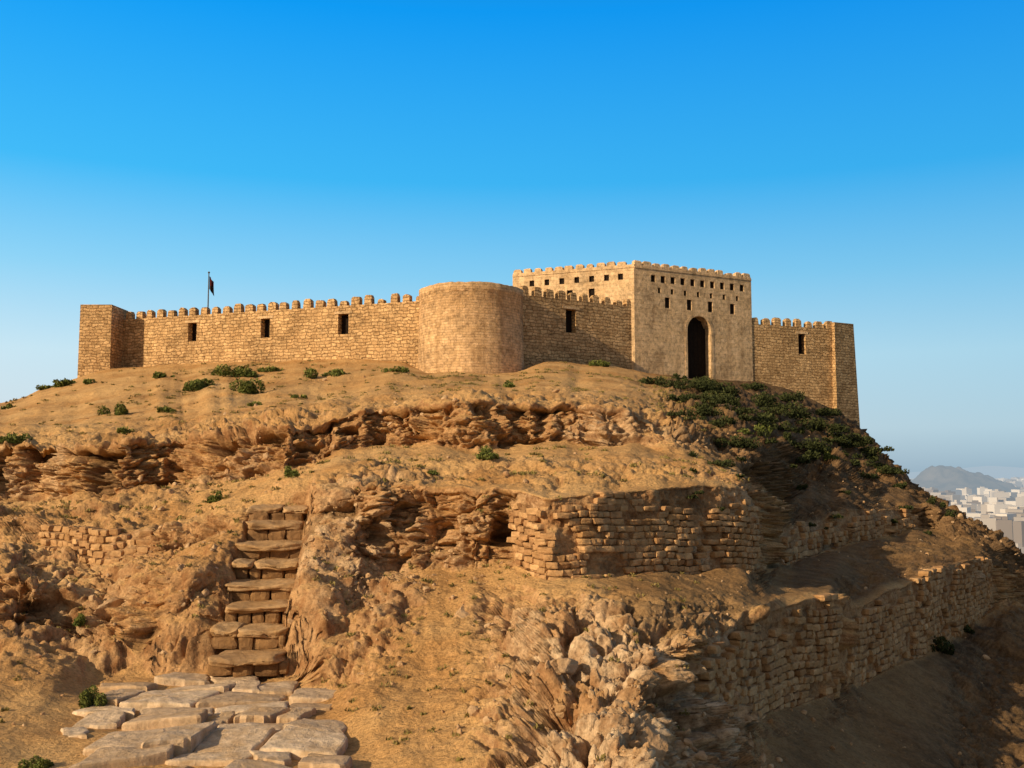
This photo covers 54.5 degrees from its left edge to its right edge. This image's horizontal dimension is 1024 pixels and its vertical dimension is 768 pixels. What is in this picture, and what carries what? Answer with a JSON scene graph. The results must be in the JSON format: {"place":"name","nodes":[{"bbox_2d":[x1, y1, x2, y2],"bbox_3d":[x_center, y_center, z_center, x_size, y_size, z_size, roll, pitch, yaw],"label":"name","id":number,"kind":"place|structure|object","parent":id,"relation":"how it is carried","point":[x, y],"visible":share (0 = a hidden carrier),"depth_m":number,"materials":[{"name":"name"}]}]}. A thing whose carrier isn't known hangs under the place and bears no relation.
{"place":"outdoors","nodes":[
{"label":"outdoors","id":0,"kind":"place"},
{"bbox_2d":[60,672,351,767],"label":"stone paving","id":1,"kind":"structure","parent":0,"point":[268,728],"depth_m":15.20,"materials":[{"name":"beige stone"}]},
{"bbox_2d":[0,359,1023,767],"bbox_3d":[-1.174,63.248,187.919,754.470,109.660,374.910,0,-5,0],"label":"hillside terrain","id":2,"kind":"structure","parent":0,"point":[928,707],"depth_m":23.27,"materials":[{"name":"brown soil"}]},
{"bbox_2d":[0,403,15,409],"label":"shrub","id":3,"kind":"object","parent":2,"relation":"on","point":[9,405],"visible":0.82,"depth_m":57.73,"materials":[{"name":"green plant"}]},
{"bbox_2d":[0,432,32,443],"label":"shrub","id":4,"kind":"object","parent":2,"relation":"on","point":[14,438],"visible":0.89,"depth_m":35.12,"materials":[{"name":"green plant"}]},
{"bbox_2d":[17,755,53,767],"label":"shrub","id":5,"kind":"object","parent":2,"relation":"on","point":[39,762],"visible":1,"depth_m":13.26,"materials":[{"name":"green plant"}]},
{"bbox_2d":[35,385,52,389],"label":"shrub","id":6,"kind":"object","parent":2,"relation":"on","point":[39,387],"visible":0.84,"depth_m":66.22,"materials":[{"name":"green plant"}]},
{"bbox_2d":[52,378,75,387],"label":"shrub","id":7,"kind":"object","parent":2,"relation":"on","point":[62,382],"visible":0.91,"depth_m":64.90,"materials":[{"name":"green plant"}]},
{"bbox_2d":[72,613,85,626],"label":"shrub","id":8,"kind":"object","parent":2,"relation":"on","point":[79,620],"visible":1,"depth_m":20.70,"materials":[{"name":"green plant"}]},
{"bbox_2d":[83,378,95,383],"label":"shrub","id":9,"kind":"object","parent":2,"relation":"on","point":[88,381],"visible":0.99,"depth_m":63.06,"materials":[{"name":"green plant"}]},
{"bbox_2d":[78,685,107,708],"bbox_3d":[-6.981,5.286,16.697,0.503,0.431,0.546,0,-5,0],"label":"shrub","id":10,"kind":"object","parent":2,"relation":"on","point":[87,698],"visible":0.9,"depth_m":16.55,"materials":[{"name":"green plant"}]},
{"bbox_2d":[38,524,153,564],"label":"ruined stone wall","id":11,"kind":"structure","parent":2,"relation":"on","point":[83,546],"depth_m":24.74,"materials":[{"name":"beige stone"}]},
{"bbox_2d":[97,403,128,415],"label":"shrub","id":12,"kind":"object","parent":2,"relation":"on","point":[122,410],"visible":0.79,"depth_m":44.56,"materials":[{"name":"green plant"}]},
{"bbox_2d":[116,426,134,433],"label":"shrub","id":13,"kind":"object","parent":2,"relation":"on","point":[123,430],"visible":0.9,"depth_m":36.61,"materials":[{"name":"green plant"}]},
{"bbox_2d":[152,371,174,378],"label":"shrub","id":14,"kind":"object","parent":2,"relation":"on","point":[156,374],"visible":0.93,"depth_m":62.28,"materials":[{"name":"green plant"}]},
{"bbox_2d":[156,405,176,412],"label":"shrub","id":15,"kind":"object","parent":2,"relation":"on","point":[166,409],"visible":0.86,"depth_m":43.40,"materials":[{"name":"green plant"}]},
{"bbox_2d":[182,378,214,390],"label":"shrub","id":16,"kind":"object","parent":2,"relation":"on","point":[197,384],"visible":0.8,"depth_m":54.82,"materials":[{"name":"green plant"}]},
{"bbox_2d":[206,490,221,502],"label":"shrub","id":17,"kind":"object","parent":2,"relation":"on","point":[214,498],"visible":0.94,"depth_m":26.82,"materials":[{"name":"green plant"}]},
{"bbox_2d":[211,364,258,376],"bbox_3d":[-16.901,-0.714,60.514,3.280,0.917,2.464,0,-5,0],"label":"shrub","id":18,"kind":"object","parent":2,"relation":"on","point":[244,371],"visible":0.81,"depth_m":59.76,"materials":[{"name":"green plant"}]},
{"bbox_2d":[229,378,265,393],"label":"shrub","id":19,"kind":"object","parent":2,"relation":"on","point":[247,387],"visible":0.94,"depth_m":50.92,"materials":[{"name":"green plant"}]},
{"bbox_2d":[246,401,261,405],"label":"shrub","id":20,"kind":"object","parent":2,"relation":"on","point":[252,403],"visible":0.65,"depth_m":43.56,"materials":[{"name":"green plant"}]},
{"bbox_2d":[207,504,307,676],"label":"stone staircase","id":21,"kind":"structure","parent":2,"relation":"on","point":[274,551],"depth_m":20.85,"materials":[{"name":"beige stone"}]},
{"bbox_2d":[256,365,284,371],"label":"shrub","id":22,"kind":"object","parent":2,"relation":"on","point":[268,368],"visible":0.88,"depth_m":62.08,"materials":[{"name":"green plant"}]},
{"bbox_2d":[284,466,299,477],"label":"shrub","id":23,"kind":"object","parent":2,"relation":"on","point":[289,472],"visible":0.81,"depth_m":26.59,"materials":[{"name":"green plant"}]},
{"bbox_2d":[290,394,307,398],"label":"shrub","id":24,"kind":"object","parent":2,"relation":"on","point":[297,395],"visible":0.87,"depth_m":46.72,"materials":[{"name":"green plant"}]},
{"bbox_2d":[303,367,344,377],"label":"shrub","id":25,"kind":"object","parent":2,"relation":"on","point":[310,372],"visible":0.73,"depth_m":57.25,"materials":[{"name":"green plant"}]},
{"bbox_2d":[381,366,409,372],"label":"shrub","id":26,"kind":"object","parent":2,"relation":"on","point":[402,369],"visible":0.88,"depth_m":57.09,"materials":[{"name":"green plant"}]},
{"bbox_2d":[426,470,437,474],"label":"shrub","id":27,"kind":"object","parent":2,"relation":"on","point":[433,472],"visible":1,"depth_m":25.26,"materials":[{"name":"green plant"}]},
{"bbox_2d":[77,260,859,427],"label":"hilltop fortress","id":28,"kind":"structure","parent":2,"relation":"on","point":[654,318],"depth_m":71.73,"materials":[{"name":"beige stone"}]},
{"bbox_2d":[207,271,213,307],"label":"flag on pole","id":29,"kind":"object","parent":28,"relation":"attached to","point":[210,284],"visible":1,"depth_m":72.60,"materials":[{"name":"fabric"}]},
{"bbox_2d":[687,318,705,378],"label":"gate door","id":30,"kind":"structure","parent":28,"relation":"in","point":[696,334],"depth_m":74.97,"materials":[{"name":"brown wood"}]},
{"bbox_2d":[476,445,499,459],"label":"shrub","id":31,"kind":"object","parent":2,"relation":"on","point":[486,452],"visible":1,"depth_m":26.65,"materials":[{"name":"green plant"}]},
{"bbox_2d":[497,380,516,387],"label":"shrub","id":32,"kind":"object","parent":2,"relation":"on","point":[509,385],"visible":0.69,"depth_m":45.74,"materials":[{"name":"green plant"}]},
{"bbox_2d":[0,368,1022,767],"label":"rubble rocks","id":33,"kind":"object","parent":2,"relation":"on","point":[646,740],"visible":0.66,"depth_m":20.19,"materials":[{"name":"stone"}]},
{"bbox_2d":[588,359,609,366],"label":"shrub","id":34,"kind":"object","parent":2,"relation":"on","point":[599,363],"visible":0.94,"depth_m":65.93,"materials":[{"name":"green plant"}]},
{"bbox_2d":[506,491,763,579],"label":"stone retaining wall","id":35,"kind":"structure","parent":2,"relation":"on","point":[526,535],"depth_m":22.07,"materials":[{"name":"beige stone"}]},
{"bbox_2d":[638,376,665,384],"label":"dark shrub","id":36,"kind":"object","parent":2,"relation":"on","point":[648,380],"visible":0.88,"depth_m":58.56,"materials":[{"name":"green plant"}]},
{"bbox_2d":[667,393,686,402],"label":"dark shrub","id":37,"kind":"object","parent":2,"relation":"on","point":[673,397],"visible":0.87,"depth_m":49.22,"materials":[{"name":"green plant"}]},
{"bbox_2d":[666,410,688,416],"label":"dark shrub","id":38,"kind":"object","parent":2,"relation":"on","point":[677,413],"visible":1,"depth_m":34.58,"materials":[{"name":"green plant"}]},
{"bbox_2d":[672,373,687,379],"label":"dark shrub","id":39,"kind":"object","parent":2,"relation":"on","point":[676,375],"visible":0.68,"depth_m":67.55,"materials":[{"name":"green plant"}]},
{"bbox_2d":[658,376,723,390],"bbox_3d":[10.450,-0.060,57.172,4.080,0.978,3.198,0,-5,0],"label":"dark shrub","id":40,"kind":"object","parent":2,"relation":"on","point":[701,382],"visible":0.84,"depth_m":56.64,"materials":[{"name":"green plant"}]},
{"bbox_2d":[678,392,708,399],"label":"dark shrub","id":41,"kind":"object","parent":2,"relation":"on","point":[693,396],"visible":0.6,"depth_m":50.30,"materials":[{"name":"green plant"}]},
{"bbox_2d":[681,415,706,420],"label":"dark shrub","id":42,"kind":"object","parent":2,"relation":"on","point":[695,418],"visible":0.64,"depth_m":36.78,"materials":[{"name":"green plant"}]},
{"bbox_2d":[679,405,724,416],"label":"dark shrub","id":43,"kind":"object","parent":2,"relation":"on","point":[703,411],"visible":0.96,"depth_m":41.24,"materials":[{"name":"green plant"}]},
{"bbox_2d":[700,398,718,406],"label":"dark shrub","id":44,"kind":"object","parent":2,"relation":"on","point":[713,403],"visible":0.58,"depth_m":49.23,"materials":[{"name":"green plant"}]},
{"bbox_2d":[700,390,727,394],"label":"dark shrub","id":45,"kind":"object","parent":2,"relation":"on","point":[710,391],"visible":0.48,"depth_m":56.06,"materials":[{"name":"green plant"}]},
{"bbox_2d":[701,392,730,402],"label":"dark shrub","id":46,"kind":"object","parent":2,"relation":"on","point":[712,397],"visible":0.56,"depth_m":51.33,"materials":[{"name":"green plant"}]},
{"bbox_2d":[708,419,729,427],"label":"dark shrub","id":47,"kind":"object","parent":2,"relation":"on","point":[718,423],"visible":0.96,"depth_m":39.53,"materials":[{"name":"green plant"}]},
{"bbox_2d":[698,381,740,395],"bbox_3d":[11.842,0.282,57.422,2.803,1.008,1.699,0,-5,0],"label":"dark shrub","id":48,"kind":"object","parent":2,"relation":"on","point":[730,389],"visible":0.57,"depth_m":57.02,"materials":[{"name":"green plant"}]},
{"bbox_2d":[703,459,735,467],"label":"dark shrub","id":49,"kind":"object","parent":2,"relation":"on","point":[723,463],"visible":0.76,"depth_m":29.43,"materials":[{"name":"green plant"}]},
{"bbox_2d":[711,415,737,424],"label":"dark shrub","id":50,"kind":"object","parent":2,"relation":"on","point":[729,420],"visible":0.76,"depth_m":39.81,"materials":[{"name":"green plant"}]},
{"bbox_2d":[724,403,735,410],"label":"dark shrub","id":51,"kind":"object","parent":2,"relation":"on","point":[726,405],"visible":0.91,"depth_m":48.15,"materials":[{"name":"green plant"}]},
{"bbox_2d":[713,434,761,448],"bbox_3d":[8.302,2.130,37.118,1.922,0.601,1.431,0,-5,0],"label":"dark shrub","id":52,"kind":"object","parent":2,"relation":"on","point":[739,443],"visible":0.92,"depth_m":36.79,"materials":[{"name":"green plant"}]},
{"bbox_2d":[735,456,746,461],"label":"dark shrub","id":53,"kind":"object","parent":2,"relation":"on","point":[741,458],"visible":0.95,"depth_m":32.91,"materials":[{"name":"green plant"}]},
{"bbox_2d":[731,407,759,414],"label":"dark shrub","id":54,"kind":"object","parent":2,"relation":"on","point":[741,410],"visible":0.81,"depth_m":48.23,"materials":[{"name":"green plant"}]},
{"bbox_2d":[737,413,753,421],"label":"dark shrub","id":55,"kind":"object","parent":2,"relation":"on","point":[746,418],"visible":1,"depth_m":44.69,"materials":[{"name":"green plant"}]},
{"bbox_2d":[737,427,753,434],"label":"dark shrub","id":56,"kind":"object","parent":2,"relation":"on","point":[743,430],"visible":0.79,"depth_m":41.77,"materials":[{"name":"green plant"}]},
{"bbox_2d":[714,391,780,407],"bbox_3d":[12.045,0.846,52.014,3.764,0.892,2.293,0,-5,0],"label":"dark shrub","id":57,"kind":"object","parent":2,"relation":"on","point":[763,397],"visible":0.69,"depth_m":51.35,"materials":[{"name":"green plant"}]},
{"bbox_2d":[740,381,767,389],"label":"dark shrub","id":58,"kind":"object","parent":2,"relation":"on","point":[755,385],"visible":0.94,"depth_m":67.31,"materials":[{"name":"green plant"}]},
{"bbox_2d":[753,423,772,432],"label":"dark shrub","id":59,"kind":"object","parent":2,"relation":"on","point":[763,428],"visible":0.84,"depth_m":43.56,"materials":[{"name":"green plant"}]},
{"bbox_2d":[756,430,770,437],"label":"dark shrub","id":60,"kind":"object","parent":2,"relation":"on","point":[759,433],"visible":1,"depth_m":42.16,"materials":[{"name":"green plant"}]},
{"bbox_2d":[753,413,777,425],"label":"dark shrub","id":61,"kind":"object","parent":2,"relation":"on","point":[762,421],"visible":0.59,"depth_m":48.64,"materials":[{"name":"green plant"}]},
{"bbox_2d":[756,412,774,416],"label":"dark shrub","id":62,"kind":"object","parent":2,"relation":"on","point":[765,413],"visible":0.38,"depth_m":51.04,"materials":[{"name":"green plant"}]},
{"bbox_2d":[694,593,842,722],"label":"stone retaining wall","id":63,"kind":"structure","parent":2,"relation":"on","point":[783,679],"depth_m":21.57,"materials":[{"name":"beige stone"}]},
{"bbox_2d":[764,437,777,443],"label":"dark shrub","id":64,"kind":"object","parent":2,"relation":"on","point":[772,440],"visible":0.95,"depth_m":41.95,"materials":[{"name":"green plant"}]},
{"bbox_2d":[766,423,777,429],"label":"dark shrub","id":65,"kind":"object","parent":2,"relation":"on","point":[775,425],"visible":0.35,"depth_m":48.54,"materials":[{"name":"green plant"}]},
{"bbox_2d":[757,401,811,419],"bbox_3d":[15.154,1.489,55.641,3.718,1.023,2.564,0,-5,0],"label":"dark shrub","id":66,"kind":"object","parent":2,"relation":"on","point":[795,412],"visible":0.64,"depth_m":55.24,"materials":[{"name":"green plant"}]},
{"bbox_2d":[783,432,791,440],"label":"dark shrub","id":67,"kind":"object","parent":2,"relation":"on","point":[786,435],"visible":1,"depth_m":48.36,"materials":[{"name":"green plant"}]},
{"bbox_2d":[777,421,798,431],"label":"dark shrub","id":68,"kind":"object","parent":2,"relation":"on","point":[786,428],"visible":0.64,"depth_m":50.81,"materials":[{"name":"green plant"}]},
{"bbox_2d":[773,391,805,401],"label":"dark shrub","id":69,"kind":"object","parent":2,"relation":"on","point":[788,397],"visible":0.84,"depth_m":66.58,"materials":[{"name":"green plant"}]},
{"bbox_2d":[792,426,804,433],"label":"dark shrub","id":70,"kind":"object","parent":2,"relation":"on","point":[801,430],"visible":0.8,"depth_m":52.99,"materials":[{"name":"green plant"}]},
{"bbox_2d":[796,484,807,489],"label":"dark shrub","id":71,"kind":"object","parent":2,"relation":"on","point":[799,486],"visible":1,"depth_m":40.91,"materials":[{"name":"green plant"}]},
{"bbox_2d":[795,454,810,463],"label":"dark shrub","id":72,"kind":"object","parent":2,"relation":"on","point":[799,460],"visible":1,"depth_m":46.42,"materials":[{"name":"green plant"}]},
{"bbox_2d":[787,437,831,449],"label":"dark shrub","id":73,"kind":"object","parent":2,"relation":"on","point":[810,444],"visible":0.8,"depth_m":48.45,"materials":[{"name":"green plant"}]},
{"bbox_2d":[802,450,820,459],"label":"dark shrub","id":74,"kind":"object","parent":2,"relation":"on","point":[817,455],"visible":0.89,"depth_m":47.38,"materials":[{"name":"green plant"}]},
{"bbox_2d":[780,517,847,564],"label":"stone retaining wall","id":75,"kind":"structure","parent":2,"relation":"on","point":[831,534],"depth_m":35.45,"materials":[{"name":"brown stone"}]},
{"bbox_2d":[808,446,831,452],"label":"dark shrub","id":76,"kind":"object","parent":2,"relation":"on","point":[823,450],"visible":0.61,"depth_m":51.22,"materials":[{"name":"green plant"}]},
{"bbox_2d":[793,417,850,432],"bbox_3d":[18.609,2.527,61.068,3.843,1.143,2.961,0,-5,0],"label":"dark shrub","id":77,"kind":"object","parent":2,"relation":"on","point":[820,424],"visible":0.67,"depth_m":60.38,"materials":[{"name":"green plant"}]},
{"bbox_2d":[812,407,831,415],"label":"dark shrub","id":78,"kind":"object","parent":2,"relation":"on","point":[824,413],"visible":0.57,"depth_m":68.15,"materials":[{"name":"green plant"}]},
{"bbox_2d":[815,407,841,416],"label":"dark shrub","id":79,"kind":"object","parent":2,"relation":"on","point":[835,412],"visible":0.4,"depth_m":70.61,"materials":[{"name":"green plant"}]},
{"bbox_2d":[822,451,839,460],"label":"dark shrub","id":80,"kind":"object","parent":2,"relation":"on","point":[828,456],"visible":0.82,"depth_m":49.57,"materials":[{"name":"green plant"}]},
{"bbox_2d":[822,437,850,442],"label":"dark shrub","id":81,"kind":"object","parent":2,"relation":"on","point":[839,440],"visible":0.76,"depth_m":59.51,"materials":[{"name":"green plant"}]},
{"bbox_2d":[830,514,843,518],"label":"dark shrub","id":82,"kind":"object","parent":2,"relation":"on","point":[837,515],"visible":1,"depth_m":38.10,"materials":[{"name":"green plant"}]},
{"bbox_2d":[838,442,851,448],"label":"dark shrub","id":83,"kind":"object","parent":2,"relation":"on","point":[843,445],"visible":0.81,"depth_m":60.35,"materials":[{"name":"green plant"}]},
{"bbox_2d":[826,433,873,444],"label":"dark shrub","id":84,"kind":"object","parent":2,"relation":"on","point":[861,439],"visible":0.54,"depth_m":61.08,"materials":[{"name":"green plant"}]},
{"bbox_2d":[839,440,860,447],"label":"dark shrub","id":85,"kind":"object","parent":2,"relation":"on","point":[856,444],"visible":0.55,"depth_m":60.28,"materials":[{"name":"green plant"}]},
{"bbox_2d":[842,450,862,457],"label":"dark shrub","id":86,"kind":"object","parent":2,"relation":"on","point":[854,455],"visible":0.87,"depth_m":53.79,"materials":[{"name":"green plant"}]},
{"bbox_2d":[843,459,875,466],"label":"dark shrub","id":87,"kind":"object","parent":2,"relation":"on","point":[855,462],"visible":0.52,"depth_m":52.89,"materials":[{"name":"green plant"}]},
{"bbox_2d":[858,471,879,478],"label":"dark shrub","id":88,"kind":"object","parent":2,"relation":"on","point":[871,475],"visible":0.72,"depth_m":50.95,"materials":[{"name":"green plant"}]},
{"bbox_2d":[860,446,881,457],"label":"dark shrub","id":89,"kind":"object","parent":2,"relation":"on","point":[867,450],"visible":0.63,"depth_m":63.93,"materials":[{"name":"green plant"}]},
{"bbox_2d":[866,455,878,461],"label":"dark shrub","id":90,"kind":"object","parent":2,"relation":"on","point":[875,459],"visible":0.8,"depth_m":60.71,"materials":[{"name":"green plant"}]},
{"bbox_2d":[872,462,886,467],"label":"dark shrub","id":91,"kind":"object","parent":2,"relation":"on","point":[878,464],"visible":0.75,"depth_m":60.99,"materials":[{"name":"green plant"}]},
{"bbox_2d":[847,508,917,542],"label":"stone retaining wall","id":92,"kind":"structure","parent":2,"relation":"on","point":[863,527],"depth_m":42.54,"materials":[{"name":"brown stone"}]},
{"bbox_2d":[875,446,893,451],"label":"dark shrub","id":93,"kind":"object","parent":2,"relation":"on","point":[886,448],"visible":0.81,"depth_m":71.57,"materials":[{"name":"green plant"}]},
{"bbox_2d":[876,465,909,474],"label":"dark shrub","id":94,"kind":"object","parent":2,"relation":"on","point":[895,470],"visible":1,"depth_m":53.54,"materials":[{"name":"green plant"}]},
{"bbox_2d":[892,481,907,488],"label":"dark shrub","id":95,"kind":"object","parent":2,"relation":"on","point":[902,484],"visible":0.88,"depth_m":51.96,"materials":[{"name":"green plant"}]},
{"bbox_2d":[898,505,913,509],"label":"dark shrub","id":96,"kind":"object","parent":2,"relation":"on","point":[908,507],"visible":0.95,"depth_m":46.64,"materials":[{"name":"green plant"}]},
{"bbox_2d":[846,556,992,688],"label":"stone retaining wall","id":97,"kind":"structure","parent":2,"relation":"on","point":[967,600],"depth_m":31.53,"materials":[{"name":"beige stone"}]},
{"bbox_2d":[926,495,946,507],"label":"dark shrub","id":98,"kind":"object","parent":2,"relation":"on","point":[932,502],"visible":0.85,"depth_m":49.05,"materials":[{"name":"green plant"}]},
{"bbox_2d":[930,636,955,654],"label":"dark shrub","id":99,"kind":"object","parent":2,"relation":"on","point":[944,649],"visible":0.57,"depth_m":32.57,"materials":[{"name":"green plant"}]},
{"bbox_2d":[944,510,956,516],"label":"dark shrub","id":100,"kind":"object","parent":2,"relation":"on","point":[949,512],"visible":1,"depth_m":47.69,"materials":[{"name":"green plant"}]},
{"bbox_2d":[963,624,974,633],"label":"dark shrub","id":101,"kind":"object","parent":2,"relation":"on","point":[968,630],"visible":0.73,"depth_m":36.86,"materials":[{"name":"green plant"}]},
{"bbox_2d":[0,0,1023,471],"label":"sky","id":102,"kind":"structure","parent":0,"point":[862,161],"materials":[{"name":"blue"}]},
{"bbox_2d":[907,466,1023,478],"bbox_3d":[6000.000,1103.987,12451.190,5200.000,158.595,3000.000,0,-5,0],"label":"sea","id":103,"kind":"structure","parent":0,"point":[1000,472],"depth_m":12137.29,"materials":[{"name":"blue liquid"}]},
{"bbox_2d":[911,465,1021,494],"bbox_3d":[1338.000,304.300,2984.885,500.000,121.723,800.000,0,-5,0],"label":"distant hill","id":104,"kind":"structure","parent":0,"point":[942,478],"depth_m":2868.74,"materials":[{"name":"grey stone"}]},
{"label":"plain ground","id":105,"kind":"structure","parent":0,"visible":0},
{"bbox_2d":[910,477,1023,553],"bbox_3d":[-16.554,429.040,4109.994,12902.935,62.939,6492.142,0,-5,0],"label":"distant city","id":106,"kind":"object","parent":105,"relation":"on","point":[996,509],"visible":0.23,"depth_m":1346.34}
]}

